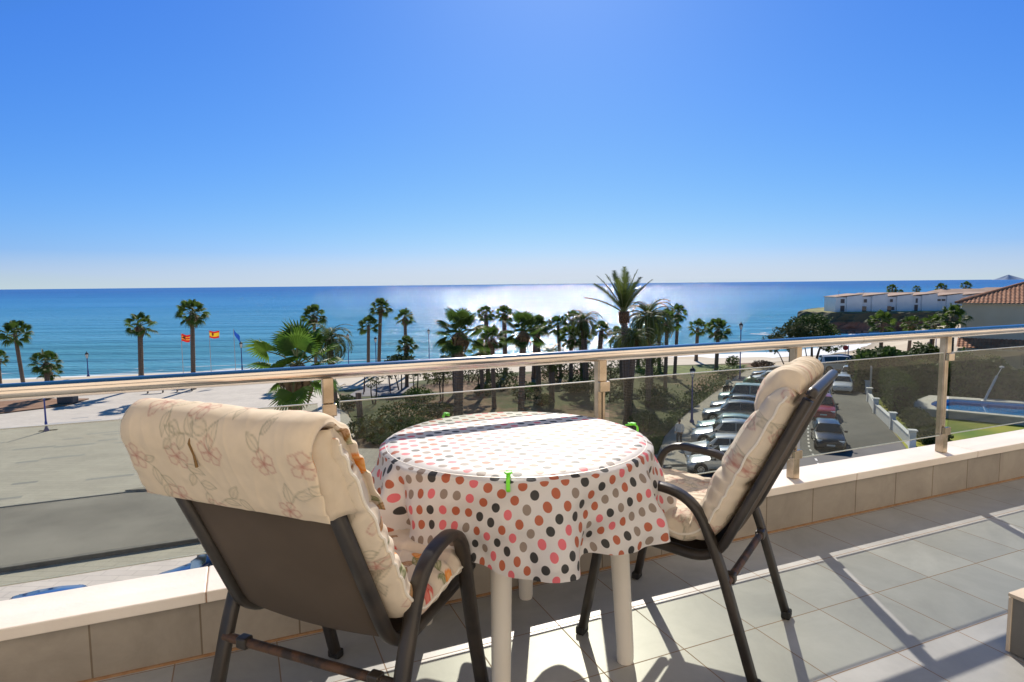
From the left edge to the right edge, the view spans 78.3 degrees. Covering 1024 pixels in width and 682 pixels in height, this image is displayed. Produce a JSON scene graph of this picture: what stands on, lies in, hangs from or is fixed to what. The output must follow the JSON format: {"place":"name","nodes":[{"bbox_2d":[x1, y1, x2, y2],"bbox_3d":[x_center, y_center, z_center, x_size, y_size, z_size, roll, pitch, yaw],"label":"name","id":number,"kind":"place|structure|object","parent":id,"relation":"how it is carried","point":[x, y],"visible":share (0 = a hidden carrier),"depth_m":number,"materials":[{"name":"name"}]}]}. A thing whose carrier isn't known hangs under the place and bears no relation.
{"place":"outdoors","nodes":[
{"label":"outdoors","id":0,"kind":"place"},
{"bbox_2d":[0,542,204,600],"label":"forecourt","id":1,"kind":"structure","parent":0,"point":[110,575],"depth_m":24.12,"materials":[{"name":"concrete"}]},
{"bbox_2d":[9,584,86,599],"bbox_3d":[-14.818,8.538,18.980,4.200,1.525,2.140,-3,6,-25],"label":"parked car","id":2,"kind":"object","parent":1,"relation":"on","point":[51,590],"visible":0.02,"depth_m":19.48,"materials":[{"name":"blue paint"}]},
{"bbox_2d":[157,551,212,574],"bbox_3d":[-10.421,8.187,22.216,4.400,1.555,2.180,-3,6,-23],"label":"parked car","id":3,"kind":"object","parent":1,"relation":"on","point":[202,560],"visible":0.06,"depth_m":22.06,"materials":[{"name":"blue paint"}]},
{"bbox_2d":[0,465,672,572],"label":"street wall","id":4,"kind":"structure","parent":1,"relation":"on","point":[82,556],"depth_m":25.28,"materials":[{"name":"concrete"}]},
{"bbox_2d":[0,383,355,505],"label":"plaza","id":5,"kind":"structure","parent":0,"point":[63,477],"depth_m":44.03,"materials":[{"name":"concrete"}]},
{"bbox_2d":[0,319,34,382],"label":"fan palm","id":6,"kind":"object","parent":5,"relation":"on","point":[12,325],"visible":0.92,"depth_m":65.96,"materials":[{"name":"green plant"}]},
{"bbox_2d":[0,398,88,413],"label":"planting bed","id":7,"kind":"object","parent":5,"relation":"on","point":[18,405],"visible":0.67,"depth_m":58.15,"materials":[{"name":"soil"}]},
{"bbox_2d":[26,349,63,399],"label":"fan palm","id":8,"kind":"object","parent":7,"relation":"on","point":[45,368],"visible":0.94,"depth_m":60.22,"materials":[{"name":"green plant"}]},
{"bbox_2d":[0,414,134,499],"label":"plaza dark pavers","id":9,"kind":"object","parent":5,"relation":"on","point":[69,455],"visible":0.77,"depth_m":42.58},
{"bbox_2d":[124,311,156,375],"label":"fan palm","id":10,"kind":"object","parent":5,"relation":"on","point":[138,331],"visible":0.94,"depth_m":66.92,"materials":[{"name":"green plant"}]},
{"bbox_2d":[173,299,211,389],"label":"fan palm","id":11,"kind":"object","parent":5,"relation":"on","point":[193,319],"visible":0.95,"depth_m":65.95,"materials":[{"name":"green plant"}]},
{"bbox_2d":[308,322,353,402],"bbox_3d":[-16.802,1.948,58.259,4.906,7.786,5.202,-4,5,0],"label":"date palm","id":12,"kind":"object","parent":5,"relation":"on","point":[329,339],"visible":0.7,"depth_m":57.79,"materials":[{"name":"green plant"}]},
{"bbox_2d":[0,466,686,565],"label":"street","id":13,"kind":"structure","parent":0,"point":[40,531],"depth_m":28.72,"materials":[{"name":"asphalt"}]},
{"bbox_2d":[0,491,134,507],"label":"street kerb","id":14,"kind":"structure","parent":13,"relation":"on","point":[51,500],"depth_m":32.28,"materials":[{"name":"stone"}]},
{"bbox_2d":[125,370,752,491],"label":"sidewalk","id":15,"kind":"structure","parent":0,"point":[672,458],"depth_m":42.91,"materials":[{"name":"concrete"}]},
{"bbox_2d":[2,324,960,477],"bbox_3d":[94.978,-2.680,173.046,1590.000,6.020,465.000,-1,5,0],"label":"ground","id":16,"kind":"structure","parent":0,"point":[901,345],"depth_m":91.37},
{"bbox_2d":[241,318,343,410],"bbox_3d":[-10.067,3.625,29.639,5.147,9.504,4.571,4,7,41],"label":"fan palm","id":17,"kind":"object","parent":16,"relation":"on","point":[299,337],"visible":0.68,"depth_m":28.83,"materials":[{"name":"green plant"}]},
{"bbox_2d":[3,357,788,390],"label":"sand strip","id":18,"kind":"object","parent":16,"relation":"on","point":[353,383],"visible":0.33,"depth_m":79.89,"materials":[{"name":"sand"}]},
{"bbox_2d":[300,303,327,363],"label":"fan palm","id":19,"kind":"object","parent":18,"relation":"on","point":[313,308],"visible":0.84,"depth_m":71.66,"materials":[{"name":"green plant"}]},
{"bbox_2d":[357,314,382,362],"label":"fan palm","id":20,"kind":"object","parent":18,"relation":"on","point":[370,318],"visible":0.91,"depth_m":73.89,"materials":[{"name":"green plant"}]},
{"bbox_2d":[370,297,393,361],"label":"fan palm","id":21,"kind":"object","parent":18,"relation":"on","point":[382,303],"visible":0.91,"depth_m":76.05,"materials":[{"name":"green plant"}]},
{"bbox_2d":[393,307,416,355],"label":"fan palm","id":22,"kind":"object","parent":18,"relation":"on","point":[405,320],"visible":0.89,"depth_m":73.87,"materials":[{"name":"green plant"}]},
{"bbox_2d":[688,318,708,360],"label":"fan palm","id":23,"kind":"object","parent":18,"relation":"on","point":[699,322],"visible":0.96,"depth_m":86.27,"materials":[{"name":"green plant"}]},
{"bbox_2d":[761,321,822,364],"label":"beach tree","id":24,"kind":"object","parent":16,"relation":"on","point":[801,330],"visible":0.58,"depth_m":79.66,"materials":[{"name":"green plant"}]},
{"bbox_2d":[846,341,939,374],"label":"hedge","id":25,"kind":"object","parent":16,"relation":"on","point":[925,349],"visible":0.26,"depth_m":68.82,"materials":[{"name":"green plant"}]},
{"bbox_2d":[899,315,922,350],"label":"fan palm","id":26,"kind":"object","parent":16,"relation":"on","point":[910,327],"visible":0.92,"depth_m":93.58,"materials":[{"name":"green plant"}]},
{"bbox_2d":[921,313,943,345],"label":"fan palm","id":27,"kind":"object","parent":16,"relation":"on","point":[934,317],"visible":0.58,"depth_m":70.01,"materials":[{"name":"green plant"}]},
{"bbox_2d":[931,302,973,352],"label":"fan palm","id":28,"kind":"object","parent":16,"relation":"on","point":[952,321],"visible":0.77,"depth_m":63.70,"materials":[{"name":"green plant"}]},
{"bbox_2d":[954,282,1023,369],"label":"tiled roof house","id":29,"kind":"structure","parent":16,"relation":"on","point":[1000,306],"depth_m":64.38,"materials":[{"name":"tile"}]},
{"bbox_2d":[0,280,1023,378],"bbox_3d":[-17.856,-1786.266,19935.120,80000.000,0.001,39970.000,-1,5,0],"label":"sea","id":30,"kind":"structure","parent":0,"point":[70,327],"depth_m":325.54,"materials":[{"name":"liquid"}]},
{"bbox_2d":[2,332,879,379],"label":"surf foam","id":31,"kind":"object","parent":30,"relation":"on","point":[786,353],"visible":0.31,"depth_m":119.33,"materials":[{"name":"white"}]},
{"bbox_2d":[0,0,1023,289],"label":"sky","id":32,"kind":"structure","parent":0,"point":[144,143],"materials":[{"name":"blue"}]},
{"bbox_2d":[338,363,754,454],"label":"park","id":33,"kind":"structure","parent":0,"point":[581,403],"depth_m":58.53,"materials":[{"name":"plant"}]},
{"bbox_2d":[334,394,355,409],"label":"shrub","id":34,"kind":"object","parent":33,"relation":"on","point":[345,405],"visible":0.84,"depth_m":54.95,"materials":[{"name":"green plant"}]},
{"bbox_2d":[347,414,393,439],"bbox_3d":[-10.180,6.147,44.404,3.634,1.894,3.149,-4,6,-36],"label":"shrub","id":35,"kind":"object","parent":33,"relation":"on","point":[367,429],"visible":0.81,"depth_m":44.11,"materials":[{"name":"green plant"}]},
{"bbox_2d":[365,430,393,444],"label":"shrub","id":36,"kind":"object","parent":33,"relation":"on","point":[381,437],"visible":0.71,"depth_m":42.69,"materials":[{"name":"green plant"}]},
{"bbox_2d":[351,383,414,396],"bbox_3d":[-13.350,5.023,65.053,5.600,0.001,8.300,-1,5,0],"label":"playground surface","id":37,"kind":"object","parent":33,"relation":"on","point":[383,389],"visible":0.8,"depth_m":64.62,"materials":[{"name":"rubber"}]},
{"bbox_2d":[384,352,415,389],"bbox_3d":[-11.291,3.133,64.593,4.334,3.998,3.498,-1,5,0],"label":"round bush","id":38,"kind":"object","parent":33,"relation":"on","point":[396,357],"visible":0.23,"depth_m":64.29,"materials":[{"name":"plant"}]},
{"bbox_2d":[373,399,432,422],"bbox_3d":[-8.589,5.634,49.209,4.298,2.045,4.076,-4,6,-34],"label":"shrub","id":39,"kind":"object","parent":33,"relation":"on","point":[413,407],"visible":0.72,"depth_m":49.09,"materials":[{"name":"green plant"}]},
{"bbox_2d":[395,335,419,386],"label":"fan palm","id":40,"kind":"object","parent":33,"relation":"on","point":[406,349],"visible":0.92,"depth_m":66.27,"materials":[{"name":"green plant"}]},
{"bbox_2d":[385,413,432,432],"bbox_3d":[-7.407,6.122,45.959,3.749,1.547,3.418,-4,6,-35],"label":"shrub","id":41,"kind":"object","parent":33,"relation":"on","point":[396,422],"visible":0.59,"depth_m":45.81,"materials":[{"name":"green plant"}]},
{"bbox_2d":[402,387,437,403],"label":"shrub","id":42,"kind":"object","parent":33,"relation":"on","point":[418,398],"visible":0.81,"depth_m":57.35,"materials":[{"name":"green plant"}]},
{"bbox_2d":[423,402,453,417],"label":"shrub","id":43,"kind":"object","parent":33,"relation":"on","point":[440,411],"visible":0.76,"depth_m":50.93,"materials":[{"name":"green plant"}]},
{"bbox_2d":[433,307,488,415],"bbox_3d":[-3.875,2.067,46.427,4.431,9.419,4.284,2,5,0],"label":"fan palm","id":44,"kind":"object","parent":33,"relation":"on","point":[460,318],"visible":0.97,"depth_m":45.95,"materials":[{"name":"green plant"}]},
{"bbox_2d":[465,338,495,396],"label":"fan palm","id":45,"kind":"object","parent":33,"relation":"on","point":[481,373],"visible":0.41,"depth_m":60.30,"materials":[{"name":"green plant"}]},
{"bbox_2d":[477,305,494,380],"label":"fan palm","id":46,"kind":"object","parent":33,"relation":"on","point":[485,310],"visible":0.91,"depth_m":69.58,"materials":[{"name":"green plant"}]},
{"bbox_2d":[478,325,507,408],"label":"fan palm","id":47,"kind":"object","parent":33,"relation":"on","point":[491,333],"visible":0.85,"depth_m":54.05,"materials":[{"name":"green plant"}]},
{"bbox_2d":[484,367,517,389],"bbox_3d":[-1.046,3.848,64.085,3.970,2.682,3.352,-1,5,0],"label":"shrub","id":48,"kind":"object","parent":33,"relation":"on","point":[503,373],"visible":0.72,"depth_m":63.79,"materials":[{"name":"green plant"}]},
{"bbox_2d":[494,305,512,375],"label":"fan palm","id":49,"kind":"object","parent":33,"relation":"on","point":[504,310],"visible":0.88,"depth_m":73.84,"materials":[{"name":"green plant"}]},
{"bbox_2d":[502,309,545,411],"bbox_3d":[0.823,2.031,48.473,3.809,9.031,3.674,2,4,0],"label":"fan palm","id":50,"kind":"object","parent":33,"relation":"on","point":[521,341],"visible":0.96,"depth_m":48.09,"materials":[{"name":"green plant"}]},
{"bbox_2d":[512,380,542,398],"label":"shrub","id":51,"kind":"object","parent":33,"relation":"on","point":[530,392],"visible":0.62,"depth_m":58.98,"materials":[{"name":"green plant"}]},
{"bbox_2d":[527,314,549,392],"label":"fan palm","id":52,"kind":"object","parent":33,"relation":"on","point":[540,319],"visible":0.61,"depth_m":62.02,"materials":[{"name":"green plant"}]},
{"bbox_2d":[533,393,553,404],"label":"shrub","id":53,"kind":"object","parent":33,"relation":"on","point":[545,398],"visible":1,"depth_m":56.01,"materials":[{"name":"green plant"}]},
{"bbox_2d":[536,344,564,401],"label":"date palm","id":54,"kind":"object","parent":33,"relation":"on","point":[552,367],"visible":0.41,"depth_m":57.41,"materials":[{"name":"green plant"}]},
{"bbox_2d":[547,315,566,374],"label":"fan palm","id":55,"kind":"object","parent":33,"relation":"on","point":[558,325],"visible":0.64,"depth_m":71.98,"materials":[{"name":"green plant"}]},
{"bbox_2d":[557,325,581,384],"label":"fan palm","id":56,"kind":"object","parent":33,"relation":"on","point":[572,342],"visible":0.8,"depth_m":65.94,"materials":[{"name":"green plant"}]},
{"bbox_2d":[561,377,590,392],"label":"shrub","id":57,"kind":"object","parent":33,"relation":"on","point":[577,386],"visible":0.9,"depth_m":61.82,"materials":[{"name":"green plant"}]},
{"bbox_2d":[564,310,600,385],"bbox_3d":[7.298,0.916,64.279,3.808,8.310,3.824,2,6,30],"label":"fan palm","id":58,"kind":"object","parent":33,"relation":"on","point":[582,328],"visible":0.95,"depth_m":63.83,"materials":[{"name":"green plant"}]},
{"bbox_2d":[591,320,611,348],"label":"fan palm","id":59,"kind":"object","parent":33,"relation":"on","point":[605,325],"visible":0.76,"depth_m":70.11,"materials":[{"name":"green plant"}]},
{"bbox_2d":[585,375,636,402],"bbox_3d":[8.897,4.436,57.171,4.595,2.657,3.901,-5,7,-40],"label":"shrub","id":60,"kind":"object","parent":33,"relation":"on","point":[619,383],"visible":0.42,"depth_m":56.95,"materials":[{"name":"green plant"}]},
{"bbox_2d":[585,266,652,414],"bbox_3d":[8.649,0.080,51.445,5.222,12.251,5.525,2,6,30],"label":"date palm","id":61,"kind":"object","parent":33,"relation":"on","point":[626,297],"visible":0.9,"depth_m":50.76,"materials":[{"name":"green plant"}]},
{"bbox_2d":[611,327,656,424],"bbox_3d":[9.044,2.678,47.861,3.445,7.701,3.214,5,5,0],"label":"date palm","id":62,"kind":"object","parent":33,"relation":"on","point":[635,339],"visible":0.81,"depth_m":47.76,"materials":[{"name":"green plant"}]},
{"bbox_2d":[627,410,661,430],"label":"shrub","id":63,"kind":"object","parent":33,"relation":"on","point":[650,422],"visible":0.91,"depth_m":46.04,"materials":[{"name":"green plant"}]},
{"bbox_2d":[620,298,677,407],"bbox_3d":[11.749,1.098,54.043,5.245,9.671,5.216,1,5,13],"label":"date palm","id":64,"kind":"object","parent":33,"relation":"on","point":[650,319],"visible":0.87,"depth_m":53.41,"materials":[{"name":"green plant"}]},
{"bbox_2d":[635,359,663,377],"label":"shrub","id":65,"kind":"object","parent":33,"relation":"on","point":[657,372],"visible":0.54,"depth_m":70.83,"materials":[{"name":"green plant"}]},
{"bbox_2d":[636,382,669,399],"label":"shrub","id":66,"kind":"object","parent":33,"relation":"on","point":[656,393],"visible":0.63,"depth_m":57.48,"materials":[{"name":"green plant"}]},
{"bbox_2d":[644,395,668,407],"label":"shrub","id":67,"kind":"object","parent":33,"relation":"on","point":[656,402],"visible":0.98,"depth_m":54.24,"materials":[{"name":"green plant"}]},
{"bbox_2d":[655,308,681,390],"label":"fan palm","id":68,"kind":"object","parent":33,"relation":"on","point":[676,319],"visible":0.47,"depth_m":62.33,"materials":[{"name":"green plant"}]},
{"bbox_2d":[670,303,687,378],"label":"fan palm","id":69,"kind":"object","parent":33,"relation":"on","point":[677,306],"visible":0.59,"depth_m":70.26,"materials":[{"name":"green plant"}]},
{"bbox_2d":[635,364,748,373],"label":"lawn strip","id":70,"kind":"object","parent":33,"relation":"on","point":[686,369],"visible":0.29,"depth_m":78.75,"materials":[{"name":"green plant"}]},
{"bbox_2d":[704,318,732,370],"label":"fan palm","id":71,"kind":"object","parent":70,"relation":"on","point":[718,334],"visible":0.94,"depth_m":76.19,"materials":[{"name":"green plant"}]},
{"bbox_2d":[645,365,744,453],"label":"verge plants","id":72,"kind":"object","parent":33,"relation":"on","point":[657,440],"visible":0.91,"depth_m":55.87,"materials":[{"name":"green plant"}]},
{"bbox_2d":[676,357,906,476],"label":"road","id":73,"kind":"structure","parent":0,"point":[861,423],"depth_m":43.98,"materials":[{"name":"asphalt"}]},
{"bbox_2d":[686,445,729,474],"bbox_3d":[12.065,6.753,35.764,4.200,1.525,2.140,1,5,14],"label":"parked car","id":74,"kind":"object","parent":73,"relation":"on","point":[698,463],"visible":0.45,"depth_m":35.30,"materials":[{"name":"silver metal"}]},
{"bbox_2d":[684,433,736,454],"bbox_3d":[12.763,6.486,38.652,4.200,1.525,2.140,1,5,16],"label":"parked car","id":75,"kind":"object","parent":73,"relation":"on","point":[713,441],"visible":0.12,"depth_m":38.17,"materials":[{"name":"white paint"}]},
{"bbox_2d":[691,418,746,441],"bbox_3d":[14.259,6.069,41.929,4.500,1.735,2.220,1,5,17],"label":"parked car","id":76,"kind":"object","parent":73,"relation":"on","point":[728,425],"visible":0.41,"depth_m":41.45,"materials":[{"name":"silver metal"}]},
{"bbox_2d":[696,413,749,427],"bbox_3d":[15.257,5.912,44.728,4.200,1.525,2.140,1,5,20],"label":"parked car","id":77,"kind":"object","parent":73,"relation":"on","point":[705,423],"visible":0.27,"depth_m":44.47,"materials":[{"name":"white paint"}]},
{"bbox_2d":[702,399,754,419],"bbox_3d":[17.052,5.430,48.702,4.500,1.735,2.220,1,5,20],"label":"parked car","id":78,"kind":"object","parent":73,"relation":"on","point":[738,406],"visible":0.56,"depth_m":48.06,"materials":[{"name":"grey paint"}]},
{"bbox_2d":[710,394,755,406],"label":"parked car","id":79,"kind":"object","parent":73,"relation":"on","point":[717,403],"visible":0.31,"depth_m":51.95,"materials":[{"name":"grey paint"}]},
{"bbox_2d":[718,382,760,399],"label":"parked car","id":80,"kind":"object","parent":73,"relation":"on","point":[745,388],"visible":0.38,"depth_m":55.31,"materials":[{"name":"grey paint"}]},
{"bbox_2d":[786,313,843,358],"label":"beach tree","id":81,"kind":"object","parent":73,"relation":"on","point":[826,328],"visible":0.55,"depth_m":82.72,"materials":[{"name":"green plant"}]},
{"bbox_2d":[814,393,838,418],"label":"parked car","id":82,"kind":"object","parent":73,"relation":"on","point":[827,408],"visible":0.53,"depth_m":48.94,"materials":[{"name":"red paint"}]},
{"bbox_2d":[811,417,847,449],"bbox_3d":[20.961,6.110,41.735,2.180,1.555,4.400,2,6,22],"label":"car","id":83,"kind":"object","parent":73,"relation":"on","point":[827,433],"visible":1,"depth_m":40.75,"materials":[{"name":"silver paint"}]},
{"bbox_2d":[818,355,849,371],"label":"parked van","id":84,"kind":"object","parent":73,"relation":"on","point":[836,366],"visible":0.32,"depth_m":74.29,"materials":[{"name":"white paint"}]},
{"bbox_2d":[832,373,855,392],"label":"parked car","id":85,"kind":"object","parent":73,"relation":"on","point":[843,382],"visible":0.87,"depth_m":61.13,"materials":[{"name":"white paint"}]},
{"bbox_2d":[864,309,896,346],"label":"fan palm","id":86,"kind":"object","parent":73,"relation":"on","point":[881,314],"visible":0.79,"depth_m":82.80,"materials":[{"name":"green plant"}]},
{"bbox_2d":[823,293,862,311],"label":"cliff house","id":87,"kind":"structure","parent":0,"point":[848,302],"depth_m":174.63,"materials":[{"name":"paint"}]},
{"bbox_2d":[862,293,888,310],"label":"cliff house","id":88,"kind":"structure","parent":0,"point":[874,301],"depth_m":174.33,"materials":[{"name":"paint"}]},
{"bbox_2d":[795,307,958,331],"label":"headland","id":89,"kind":"structure","parent":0,"point":[848,320],"depth_m":169.16,"materials":[{"name":"green plant"}]},
{"bbox_2d":[887,293,913,310],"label":"cliff house","id":90,"kind":"structure","parent":89,"relation":"on","point":[899,301],"depth_m":174.55,"materials":[{"name":"paint"}]},
{"bbox_2d":[912,292,938,310],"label":"cliff house","id":91,"kind":"structure","parent":0,"point":[924,301],"depth_m":174.75,"materials":[{"name":"paint"}]},
{"bbox_2d":[873,392,1023,448],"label":"garden lawn","id":92,"kind":"structure","parent":0,"point":[957,425],"depth_m":45.81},
{"bbox_2d":[864,380,917,447],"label":"garden wall","id":93,"kind":"structure","parent":92,"relation":"on","point":[894,425],"depth_m":45.62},
{"bbox_2d":[878,365,919,415],"bbox_3d":[33.145,4.042,54.131,2.528,3.363,9.808,2,6,25],"label":"bush","id":94,"kind":"object","parent":92,"relation":"on","point":[898,388],"visible":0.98,"depth_m":50.72,"materials":[{"name":"green plant"}]},
{"bbox_2d":[897,406,953,444],"bbox_3d":[29.209,5.932,44.723,2.368,1.493,8.796,2,6,23],"label":"hedge","id":95,"kind":"object","parent":92,"relation":"on","point":[923,422],"visible":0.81,"depth_m":44.70,"materials":[{"name":"green plant"}]},
{"bbox_2d":[853,345,1023,400],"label":"hedge","id":96,"kind":"object","parent":92,"relation":"on","point":[971,375],"visible":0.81,"depth_m":57.44,"materials":[{"name":"green plant"}]},
{"bbox_2d":[913,395,1023,425],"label":"swimming pool","id":97,"kind":"structure","parent":92,"relation":"on","point":[992,410],"depth_m":51.09,"materials":[{"name":"liquid"}]},
{"bbox_2d":[937,292,962,310],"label":"cliff house","id":98,"kind":"structure","parent":0,"point":[945,299],"depth_m":175.11,"materials":[{"name":"paint"}]},
{"bbox_3d":[2.609,0.353,1.574,18.000,20.557,4.150,-3,6,-23],"label":"apartment facade","id":99,"kind":"object","parent":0,"visible":0},
{"bbox_2d":[94,478,1023,681],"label":"terrace floor","id":100,"kind":"structure","parent":99,"relation":"on","point":[918,591],"depth_m":2.32,"materials":[{"name":"tile"}]},
{"bbox_2d":[175,498,488,681],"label":"terrace chair","id":101,"kind":"object","parent":100,"relation":"on","point":[316,573],"visible":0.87,"depth_m":1.51,"materials":[{"name":"metal"}]},
{"bbox_2d":[120,398,462,617],"bbox_3d":[-0.483,0.402,1.620,0.562,0.590,0.722,2,6,23],"label":"chair cushion","id":102,"kind":"object","parent":101,"relation":"on","point":[303,465],"visible":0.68,"depth_m":1.29,"materials":[{"name":"fabric"}]},
{"bbox_2d":[0,429,1023,681],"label":"parapet wall","id":103,"kind":"structure","parent":100,"relation":"on","point":[108,629],"depth_m":2.15,"materials":[{"name":"tile"}]},
{"bbox_2d":[0,324,1023,586],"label":"glass railing","id":104,"kind":"object","parent":103,"relation":"on","point":[130,384],"visible":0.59,"depth_m":2.51,"materials":[{"name":"silver metal"}]},
{"bbox_2d":[385,424,646,681],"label":"round table","id":105,"kind":"object","parent":100,"relation":"on","point":[501,601],"visible":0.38,"depth_m":1.84,"materials":[{"name":"white plastic"}]},
{"bbox_2d":[371,412,676,582],"bbox_3d":[0.023,0.460,2.150,1.064,0.272,1.072,-2,5,-20],"label":"tablecloth","id":106,"kind":"object","parent":105,"relation":"on","point":[552,529],"visible":0.91,"depth_m":1.80,"materials":[{"name":"fabric"}]},
{"bbox_2d":[576,369,837,681],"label":"terrace chair","id":107,"kind":"object","parent":100,"relation":"on","point":[713,546],"visible":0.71,"depth_m":2.00,"materials":[{"name":"metal"}]},
{"bbox_2d":[661,356,823,540],"bbox_3d":[0.690,0.343,2.184,0.653,0.587,0.510,3,6,34],"label":"chair cushion","id":108,"kind":"object","parent":107,"relation":"on","point":[720,495],"visible":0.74,"depth_m":1.91,"materials":[{"name":"fabric"}]},
{"bbox_2d":[1005,588,1023,658],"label":"divider wall","id":109,"kind":"structure","parent":100,"relation":"on","point":[1015,633],"depth_m":2.07,"materials":[{"name":"tile"}]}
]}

